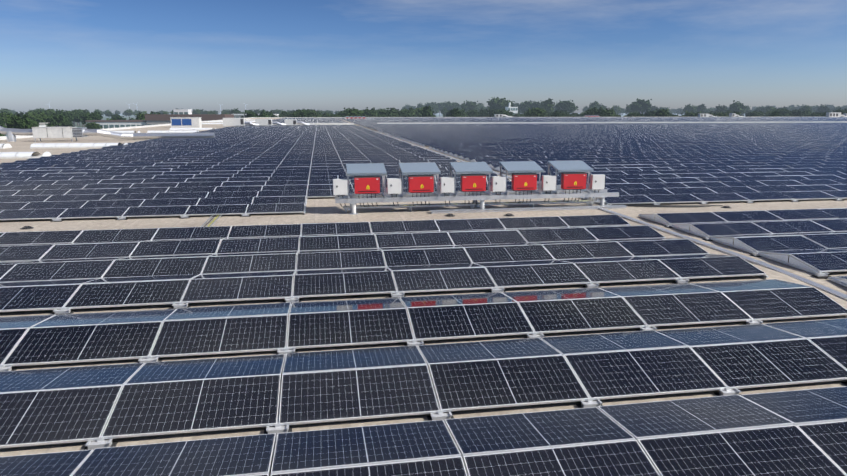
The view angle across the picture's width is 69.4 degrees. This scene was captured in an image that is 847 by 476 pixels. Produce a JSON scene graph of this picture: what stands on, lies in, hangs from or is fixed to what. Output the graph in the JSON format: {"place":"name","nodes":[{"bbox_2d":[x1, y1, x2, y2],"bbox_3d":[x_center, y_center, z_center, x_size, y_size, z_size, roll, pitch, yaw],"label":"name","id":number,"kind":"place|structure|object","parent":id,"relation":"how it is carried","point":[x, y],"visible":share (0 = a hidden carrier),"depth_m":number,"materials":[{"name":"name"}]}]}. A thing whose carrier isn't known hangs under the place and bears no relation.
{"place":"outdoors","nodes":[
{"label":"outdoors","id":0,"kind":"place"},
{"bbox_2d":[60,113,764,126],"bbox_3d":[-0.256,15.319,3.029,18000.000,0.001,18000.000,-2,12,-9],"label":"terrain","id":1,"kind":"structure","parent":0,"point":[134,117],"depth_m":2354.87,"materials":[{"name":"green plant"}]},
{"bbox_2d":[1,112,7,119],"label":"tree","id":2,"kind":"object","parent":1,"relation":"on","point":[4,116],"visible":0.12,"depth_m":477.72,"materials":[{"name":"green plant"}]},
{"bbox_2d":[2,113,34,128],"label":"tree","id":3,"kind":"object","parent":1,"relation":"on","point":[17,122],"visible":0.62,"depth_m":261.11,"materials":[{"name":"green plant"}]},
{"bbox_2d":[6,117,39,127],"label":"tree","id":4,"kind":"object","parent":1,"relation":"on","point":[36,123],"visible":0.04,"depth_m":309.37,"materials":[{"name":"green plant"}]},
{"bbox_2d":[28,112,46,118],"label":"tree","id":5,"kind":"object","parent":1,"relation":"on","point":[31,116],"visible":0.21,"depth_m":479.22,"materials":[{"name":"green plant"}]},
{"bbox_2d":[30,109,48,115],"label":"tree","id":6,"kind":"object","parent":1,"relation":"on","point":[39,112],"visible":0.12,"depth_m":556.78,"materials":[{"name":"green plant"}]},
{"bbox_2d":[36,115,48,122],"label":"tree","id":7,"kind":"object","parent":1,"relation":"on","point":[40,119],"visible":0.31,"depth_m":422.99,"materials":[{"name":"green plant"}]},
{"bbox_2d":[45,123,54,126],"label":"tree","id":8,"kind":"object","parent":1,"relation":"on","point":[49,125],"visible":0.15,"depth_m":318.98,"materials":[{"name":"green plant"}]},
{"bbox_2d":[47,113,66,126],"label":"tree","id":9,"kind":"object","parent":1,"relation":"on","point":[59,120],"visible":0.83,"depth_m":411.61,"materials":[{"name":"green plant"}]},
{"bbox_2d":[54,109,67,126],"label":"tree","id":10,"kind":"object","parent":1,"relation":"on","point":[58,112],"visible":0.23,"depth_m":576.51,"materials":[{"name":"green plant"}]},
{"bbox_2d":[63,115,70,125],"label":"tree","id":11,"kind":"object","parent":1,"relation":"on","point":[67,121],"visible":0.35,"depth_m":474.84,"materials":[{"name":"green plant"}]},
{"bbox_2d":[62,109,74,122],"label":"tree","id":12,"kind":"object","parent":1,"relation":"on","point":[70,115],"visible":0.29,"depth_m":594.42,"materials":[{"name":"green plant"}]},
{"bbox_2d":[63,119,73,126],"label":"tree","id":13,"kind":"object","parent":1,"relation":"on","point":[71,125],"visible":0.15,"depth_m":485.48,"materials":[{"name":"green plant"}]},
{"bbox_2d":[75,112,85,126],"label":"tree","id":14,"kind":"object","parent":1,"relation":"on","point":[79,117],"visible":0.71,"depth_m":601.96,"materials":[{"name":"green plant"}]},
{"bbox_2d":[82,112,102,124],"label":"tree","id":15,"kind":"object","parent":1,"relation":"on","point":[92,116],"visible":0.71,"depth_m":475.14,"materials":[{"name":"green plant"}]},
{"bbox_2d":[85,121,101,128],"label":"tree","id":16,"kind":"object","parent":1,"relation":"on","point":[91,125],"visible":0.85,"depth_m":417.26,"materials":[{"name":"green plant"}]},
{"bbox_2d":[105,111,112,116],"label":"tree","id":17,"kind":"object","parent":1,"relation":"on","point":[108,113],"visible":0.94,"depth_m":1267.95,"materials":[{"name":"green plant"}]},
{"bbox_2d":[112,116,125,119],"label":"tree","id":18,"kind":"object","parent":1,"relation":"on","point":[119,118],"visible":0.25,"depth_m":527.25,"materials":[{"name":"green plant"}]},
{"bbox_2d":[124,109,132,118],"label":"tree","id":19,"kind":"object","parent":1,"relation":"on","point":[129,112],"visible":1,"depth_m":1448.75,"materials":[{"name":"green plant"}]},
{"bbox_2d":[135,111,147,119],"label":"tree","id":20,"kind":"object","parent":1,"relation":"on","point":[139,116],"visible":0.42,"depth_m":456.74,"materials":[{"name":"green plant"}]},
{"bbox_2d":[192,109,200,113],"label":"tree","id":21,"kind":"object","parent":1,"relation":"on","point":[197,111],"visible":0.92,"depth_m":1424.97,"materials":[{"name":"green plant"}]},
{"bbox_2d":[231,108,242,113],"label":"tree","id":22,"kind":"object","parent":1,"relation":"on","point":[235,111],"visible":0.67,"depth_m":1073.82,"materials":[{"name":"green plant"}]},
{"bbox_2d":[241,110,257,117],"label":"tree","id":23,"kind":"object","parent":1,"relation":"on","point":[249,114],"visible":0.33,"depth_m":474.80,"materials":[{"name":"green plant"}]},
{"bbox_2d":[259,109,271,116],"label":"tree","id":24,"kind":"object","parent":1,"relation":"on","point":[264,112],"visible":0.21,"depth_m":540.23,"materials":[{"name":"green plant"}]},
{"bbox_2d":[292,109,313,116],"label":"tree","id":25,"kind":"object","parent":1,"relation":"on","point":[303,113],"visible":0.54,"depth_m":483.19,"materials":[{"name":"green plant"}]},
{"bbox_2d":[4,102,679,135],"bbox_3d":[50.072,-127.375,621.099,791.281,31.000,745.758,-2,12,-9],"label":"distant buildings","id":26,"kind":"structure","parent":1,"relation":"on","point":[153,119],"depth_m":380.77,"materials":[{"name":"white"}]},
{"bbox_2d":[347,108,362,116],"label":"tree","id":27,"kind":"object","parent":1,"relation":"on","point":[354,112],"visible":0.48,"depth_m":466.49,"materials":[{"name":"green plant"}]},
{"bbox_2d":[362,107,378,116],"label":"tree","id":28,"kind":"object","parent":1,"relation":"on","point":[368,113],"visible":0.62,"depth_m":644.84,"materials":[{"name":"green plant"}]},
{"bbox_2d":[376,108,394,116],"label":"tree","id":29,"kind":"object","parent":1,"relation":"on","point":[386,113],"visible":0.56,"depth_m":608.79,"materials":[{"name":"green plant"}]},
{"bbox_2d":[389,107,399,116],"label":"tree","id":30,"kind":"object","parent":1,"relation":"on","point":[394,113],"visible":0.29,"depth_m":614.70,"materials":[{"name":"green plant"}]},
{"bbox_2d":[396,109,404,116],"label":"tree","id":31,"kind":"object","parent":1,"relation":"on","point":[401,115],"visible":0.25,"depth_m":640.49,"materials":[{"name":"green plant"}]},
{"bbox_2d":[400,111,411,116],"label":"tree","id":32,"kind":"object","parent":1,"relation":"on","point":[407,114],"visible":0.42,"depth_m":640.72,"materials":[{"name":"green plant"}]},
{"bbox_2d":[408,107,416,116],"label":"tree","id":33,"kind":"object","parent":1,"relation":"on","point":[414,111],"visible":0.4,"depth_m":743.33,"materials":[{"name":"green plant"}]},
{"bbox_2d":[415,108,422,116],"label":"tree","id":34,"kind":"object","parent":1,"relation":"on","point":[418,114],"visible":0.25,"depth_m":762.40,"materials":[{"name":"green plant"}]},
{"bbox_2d":[0,118,846,475],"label":"warehouse roof","id":35,"kind":"structure","parent":1,"relation":"on","point":[324,210],"depth_m":14.51,"materials":[{"name":"grey"}]},
{"bbox_2d":[0,119,254,158],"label":"roof skylights","id":36,"kind":"object","parent":35,"relation":"on","point":[7,155],"visible":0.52,"depth_m":63.48,"materials":[{"name":"white plastic"}]},
{"bbox_2d":[345,116,365,119],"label":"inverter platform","id":37,"kind":"structure","parent":35,"relation":"on","point":[356,117],"depth_m":293.70,"materials":[{"name":"metal"}]},
{"bbox_2d":[20,206,731,228],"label":"roof drains","id":38,"kind":"object","parent":35,"relation":"on","point":[447,215],"visible":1,"depth_m":21.75,"materials":[{"name":"black plastic"}]},
{"bbox_2d":[0,117,846,475],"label":"solar panels","id":39,"kind":"object","parent":35,"relation":"on","point":[634,161],"visible":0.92,"depth_m":11.03,"materials":[{"name":"glass"}]},
{"bbox_2d":[0,182,846,475],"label":"mounting brackets","id":40,"kind":"object","parent":35,"relation":"on","point":[100,442],"visible":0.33,"depth_m":10.65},
{"bbox_2d":[0,112,846,141],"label":"buildings","id":41,"kind":"structure","parent":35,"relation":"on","point":[76,132],"depth_m":82.45,"materials":[{"name":"white paint"}]},
{"bbox_2d":[333,161,618,214],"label":"inverter platform","id":42,"kind":"structure","parent":35,"relation":"on","point":[422,181],"depth_m":22.88,"materials":[{"name":"metal"}]},
{"bbox_2d":[201,126,846,299],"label":"cable ducts","id":43,"kind":"object","parent":35,"relation":"on","point":[605,207],"visible":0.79,"depth_m":22.32,"materials":[{"name":"metal"}]},
{"bbox_2d":[304,131,846,315],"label":"end plates","id":44,"kind":"object","parent":35,"relation":"on","point":[792,260],"visible":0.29,"depth_m":17.07,"materials":[{"name":"grey metal"}]},
{"bbox_2d":[420,106,433,116],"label":"tree","id":45,"kind":"object","parent":1,"relation":"on","point":[426,108],"visible":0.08,"depth_m":576.22,"materials":[{"name":"green plant"}]},
{"bbox_2d":[423,111,435,116],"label":"tree","id":46,"kind":"object","parent":1,"relation":"on","point":[428,114],"visible":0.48,"depth_m":559.42,"materials":[{"name":"green plant"}]},
{"bbox_2d":[430,103,438,114],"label":"tree","id":47,"kind":"object","parent":1,"relation":"on","point":[435,109],"visible":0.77,"depth_m":1745.06,"materials":[{"name":"green plant"}]},
{"bbox_2d":[435,101,445,110],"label":"tree","id":48,"kind":"object","parent":1,"relation":"on","point":[441,105],"visible":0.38,"depth_m":1805.03,"materials":[{"name":"green plant"}]},
{"bbox_2d":[441,107,447,116],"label":"tree","id":49,"kind":"object","parent":1,"relation":"on","point":[444,110],"visible":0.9,"depth_m":1221.04,"materials":[{"name":"green plant"}]},
{"bbox_2d":[445,101,460,109],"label":"tree","id":50,"kind":"object","parent":1,"relation":"on","point":[449,105],"visible":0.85,"depth_m":1636.73,"materials":[{"name":"green plant"}]},
{"bbox_2d":[448,108,460,116],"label":"tree","id":51,"kind":"object","parent":1,"relation":"on","point":[455,112],"visible":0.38,"depth_m":505.48,"materials":[{"name":"green plant"}]},
{"bbox_2d":[456,108,467,116],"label":"tree","id":52,"kind":"object","parent":1,"relation":"on","point":[462,110],"visible":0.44,"depth_m":753.25,"materials":[{"name":"green plant"}]},
{"bbox_2d":[460,100,477,111],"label":"tree","id":53,"kind":"object","parent":1,"relation":"on","point":[468,106],"visible":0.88,"depth_m":1411.07,"materials":[{"name":"green plant"}]},
{"bbox_2d":[465,109,480,116],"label":"tree","id":54,"kind":"object","parent":1,"relation":"on","point":[475,112],"visible":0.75,"depth_m":811.80,"materials":[{"name":"green plant"}]},
{"bbox_2d":[478,108,487,116],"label":"tree","id":55,"kind":"object","parent":1,"relation":"on","point":[483,112],"visible":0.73,"depth_m":821.38,"materials":[{"name":"green plant"}]},
{"bbox_2d":[488,109,497,116],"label":"tree","id":56,"kind":"object","parent":1,"relation":"on","point":[491,113],"visible":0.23,"depth_m":721.51,"materials":[{"name":"green plant"}]},
{"bbox_2d":[487,97,506,110],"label":"tree","id":57,"kind":"object","parent":1,"relation":"on","point":[492,102],"visible":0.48,"depth_m":1202.18,"materials":[{"name":"green plant"}]},
{"bbox_2d":[494,109,510,116],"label":"tree","id":58,"kind":"object","parent":1,"relation":"on","point":[503,112],"visible":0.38,"depth_m":686.07,"materials":[{"name":"green plant"}]},
{"bbox_2d":[494,99,514,109],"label":"tree","id":59,"kind":"object","parent":1,"relation":"on","point":[502,104],"visible":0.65,"depth_m":1188.60,"materials":[{"name":"green plant"}]},
{"bbox_2d":[520,101,531,112],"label":"tree","id":60,"kind":"object","parent":1,"relation":"on","point":[525,106],"visible":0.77,"depth_m":1371.39,"materials":[{"name":"green plant"}]},
{"bbox_2d":[524,108,534,116],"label":"tree","id":61,"kind":"object","parent":1,"relation":"on","point":[528,112],"visible":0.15,"depth_m":602.75,"materials":[{"name":"green plant"}]},
{"bbox_2d":[529,108,544,116],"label":"tree","id":62,"kind":"object","parent":1,"relation":"on","point":[538,112],"visible":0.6,"depth_m":560.39,"materials":[{"name":"green plant"}]},
{"bbox_2d":[531,100,544,109],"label":"tree","id":63,"kind":"object","parent":1,"relation":"on","point":[535,104],"visible":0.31,"depth_m":1360.33,"materials":[{"name":"green plant"}]},
{"bbox_2d":[540,98,554,113],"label":"tree","id":64,"kind":"object","parent":1,"relation":"on","point":[549,105],"visible":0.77,"depth_m":1132.68,"materials":[{"name":"green plant"}]},
{"bbox_2d":[551,110,565,116],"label":"tree","id":65,"kind":"object","parent":1,"relation":"on","point":[555,114],"visible":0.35,"depth_m":560.49,"materials":[{"name":"green plant"}]},
{"bbox_2d":[555,99,578,111],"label":"tree","id":66,"kind":"object","parent":1,"relation":"on","point":[568,105],"visible":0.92,"depth_m":1247.44,"materials":[{"name":"green plant"}]},
{"bbox_2d":[589,101,599,108],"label":"tree","id":67,"kind":"object","parent":1,"relation":"on","point":[594,104],"visible":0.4,"depth_m":1472.49,"materials":[{"name":"green plant"}]},
{"bbox_2d":[584,107,607,116],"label":"tree","id":68,"kind":"object","parent":1,"relation":"on","point":[593,111],"visible":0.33,"depth_m":562.09,"materials":[{"name":"green plant"}]},
{"bbox_2d":[599,110,611,116],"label":"tree","id":69,"kind":"object","parent":1,"relation":"on","point":[605,114],"visible":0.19,"depth_m":531.62,"materials":[{"name":"green plant"}]},
{"bbox_2d":[606,107,615,116],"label":"tree","id":70,"kind":"object","parent":1,"relation":"on","point":[612,111],"visible":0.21,"depth_m":561.34,"materials":[{"name":"green plant"}]},
{"bbox_2d":[612,105,621,113],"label":"tree","id":71,"kind":"object","parent":1,"relation":"on","point":[617,110],"visible":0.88,"depth_m":1722.30,"materials":[{"name":"green plant"}]},
{"bbox_2d":[625,104,637,112],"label":"tree","id":72,"kind":"object","parent":1,"relation":"on","point":[628,108],"visible":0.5,"depth_m":1368.93,"materials":[{"name":"green plant"}]},
{"bbox_2d":[626,112,640,116],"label":"tree","id":73,"kind":"object","parent":1,"relation":"on","point":[631,114],"visible":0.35,"depth_m":552.45,"materials":[{"name":"green plant"}]},
{"bbox_2d":[630,98,651,112],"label":"tree","id":74,"kind":"object","parent":1,"relation":"on","point":[639,106],"visible":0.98,"depth_m":1199.82,"materials":[{"name":"green plant"}]},
{"bbox_2d":[644,110,655,116],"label":"tree","id":75,"kind":"object","parent":1,"relation":"on","point":[651,112],"visible":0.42,"depth_m":616.59,"materials":[{"name":"green plant"}]},
{"bbox_2d":[649,105,658,111],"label":"tree","id":76,"kind":"object","parent":1,"relation":"on","point":[654,108],"visible":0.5,"depth_m":1625.42,"materials":[{"name":"green plant"}]},
{"bbox_2d":[655,109,668,116],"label":"tree","id":77,"kind":"object","parent":1,"relation":"on","point":[657,113],"visible":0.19,"depth_m":533.55,"materials":[{"name":"green plant"}]},
{"bbox_2d":[657,109,669,116],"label":"tree","id":78,"kind":"object","parent":1,"relation":"on","point":[665,113],"visible":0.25,"depth_m":527.56,"materials":[{"name":"green plant"}]},
{"bbox_2d":[676,108,682,114],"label":"tree","id":79,"kind":"object","parent":1,"relation":"on","point":[679,111],"visible":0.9,"depth_m":2167.77,"materials":[{"name":"green plant"}]},
{"bbox_2d":[681,112,694,116],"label":"tree","id":80,"kind":"object","parent":1,"relation":"on","point":[688,115],"visible":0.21,"depth_m":563.41,"materials":[{"name":"green plant"}]},
{"bbox_2d":[681,104,696,113],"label":"tree","id":81,"kind":"object","parent":1,"relation":"on","point":[689,108],"visible":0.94,"depth_m":1396.78,"materials":[{"name":"green plant"}]},
{"bbox_2d":[696,104,705,112],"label":"tree","id":82,"kind":"object","parent":1,"relation":"on","point":[700,108],"visible":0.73,"depth_m":1433.13,"materials":[{"name":"green plant"}]},
{"bbox_2d":[713,104,726,113],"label":"tree","id":83,"kind":"object","parent":1,"relation":"on","point":[719,108],"visible":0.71,"depth_m":1251.10,"materials":[{"name":"green plant"}]},
{"bbox_2d":[713,111,728,116],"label":"tree","id":84,"kind":"object","parent":1,"relation":"on","point":[721,114],"visible":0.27,"depth_m":564.95,"materials":[{"name":"green plant"}]},
{"bbox_2d":[726,100,745,113],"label":"tree","id":85,"kind":"object","parent":1,"relation":"on","point":[737,106],"visible":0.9,"depth_m":1212.76,"materials":[{"name":"green plant"}]},
{"bbox_2d":[744,105,750,114],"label":"tree","id":86,"kind":"object","parent":1,"relation":"on","point":[747,108],"visible":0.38,"depth_m":1511.58,"materials":[{"name":"green plant"}]},
{"bbox_2d":[753,110,763,116],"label":"tree","id":87,"kind":"object","parent":1,"relation":"on","point":[760,114],"visible":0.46,"depth_m":790.36,"materials":[{"name":"green plant"}]},
{"bbox_2d":[754,107,765,113],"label":"tree","id":88,"kind":"object","parent":1,"relation":"on","point":[762,109],"visible":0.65,"depth_m":1439.45,"materials":[{"name":"green plant"}]},
{"bbox_2d":[763,110,772,116],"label":"tree","id":89,"kind":"object","parent":1,"relation":"on","point":[767,114],"visible":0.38,"depth_m":793.08,"materials":[{"name":"green plant"}]},
{"bbox_2d":[765,106,774,112],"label":"tree","id":90,"kind":"object","parent":1,"relation":"on","point":[770,108],"visible":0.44,"depth_m":1255.69,"materials":[{"name":"green plant"}]},
{"bbox_2d":[769,111,780,116],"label":"tree","id":91,"kind":"object","parent":1,"relation":"on","point":[774,114],"visible":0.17,"depth_m":525.56,"materials":[{"name":"green plant"}]},
{"bbox_2d":[778,109,787,115],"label":"tree","id":92,"kind":"object","parent":1,"relation":"on","point":[783,112],"visible":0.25,"depth_m":778.91,"materials":[{"name":"green plant"}]},
{"bbox_2d":[789,110,803,116],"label":"tree","id":93,"kind":"object","parent":1,"relation":"on","point":[798,113],"visible":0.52,"depth_m":711.12,"materials":[{"name":"green plant"}]},
{"bbox_2d":[799,105,811,111],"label":"tree","id":94,"kind":"object","parent":1,"relation":"on","point":[806,107],"visible":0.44,"depth_m":1254.64,"materials":[{"name":"green plant"}]},
{"bbox_2d":[801,109,811,116],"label":"tree","id":95,"kind":"object","parent":1,"relation":"on","point":[806,113],"visible":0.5,"depth_m":788.32,"materials":[{"name":"green plant"}]},
{"bbox_2d":[809,112,823,116],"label":"tree","id":96,"kind":"object","parent":1,"relation":"on","point":[816,114],"visible":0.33,"depth_m":645.82,"materials":[{"name":"green plant"}]},
{"bbox_2d":[814,104,829,112],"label":"tree","id":97,"kind":"object","parent":1,"relation":"on","point":[822,108],"visible":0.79,"depth_m":1303.17,"materials":[{"name":"green plant"}]},
{"bbox_2d":[836,108,846,116],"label":"tree","id":98,"kind":"object","parent":1,"relation":"on","point":[842,110],"visible":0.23,"depth_m":713.73,"materials":[{"name":"green plant"}]},
{"bbox_2d":[0,117,846,139],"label":"roof parapet walls","id":99,"kind":"structure","parent":0,"point":[29,136],"depth_m":187.92,"materials":[{"name":"white paint"}]},
{"bbox_2d":[0,0,846,113],"label":"sky","id":100,"kind":"structure","parent":0,"point":[153,55],"materials":[{"name":"blue"}]}
]}

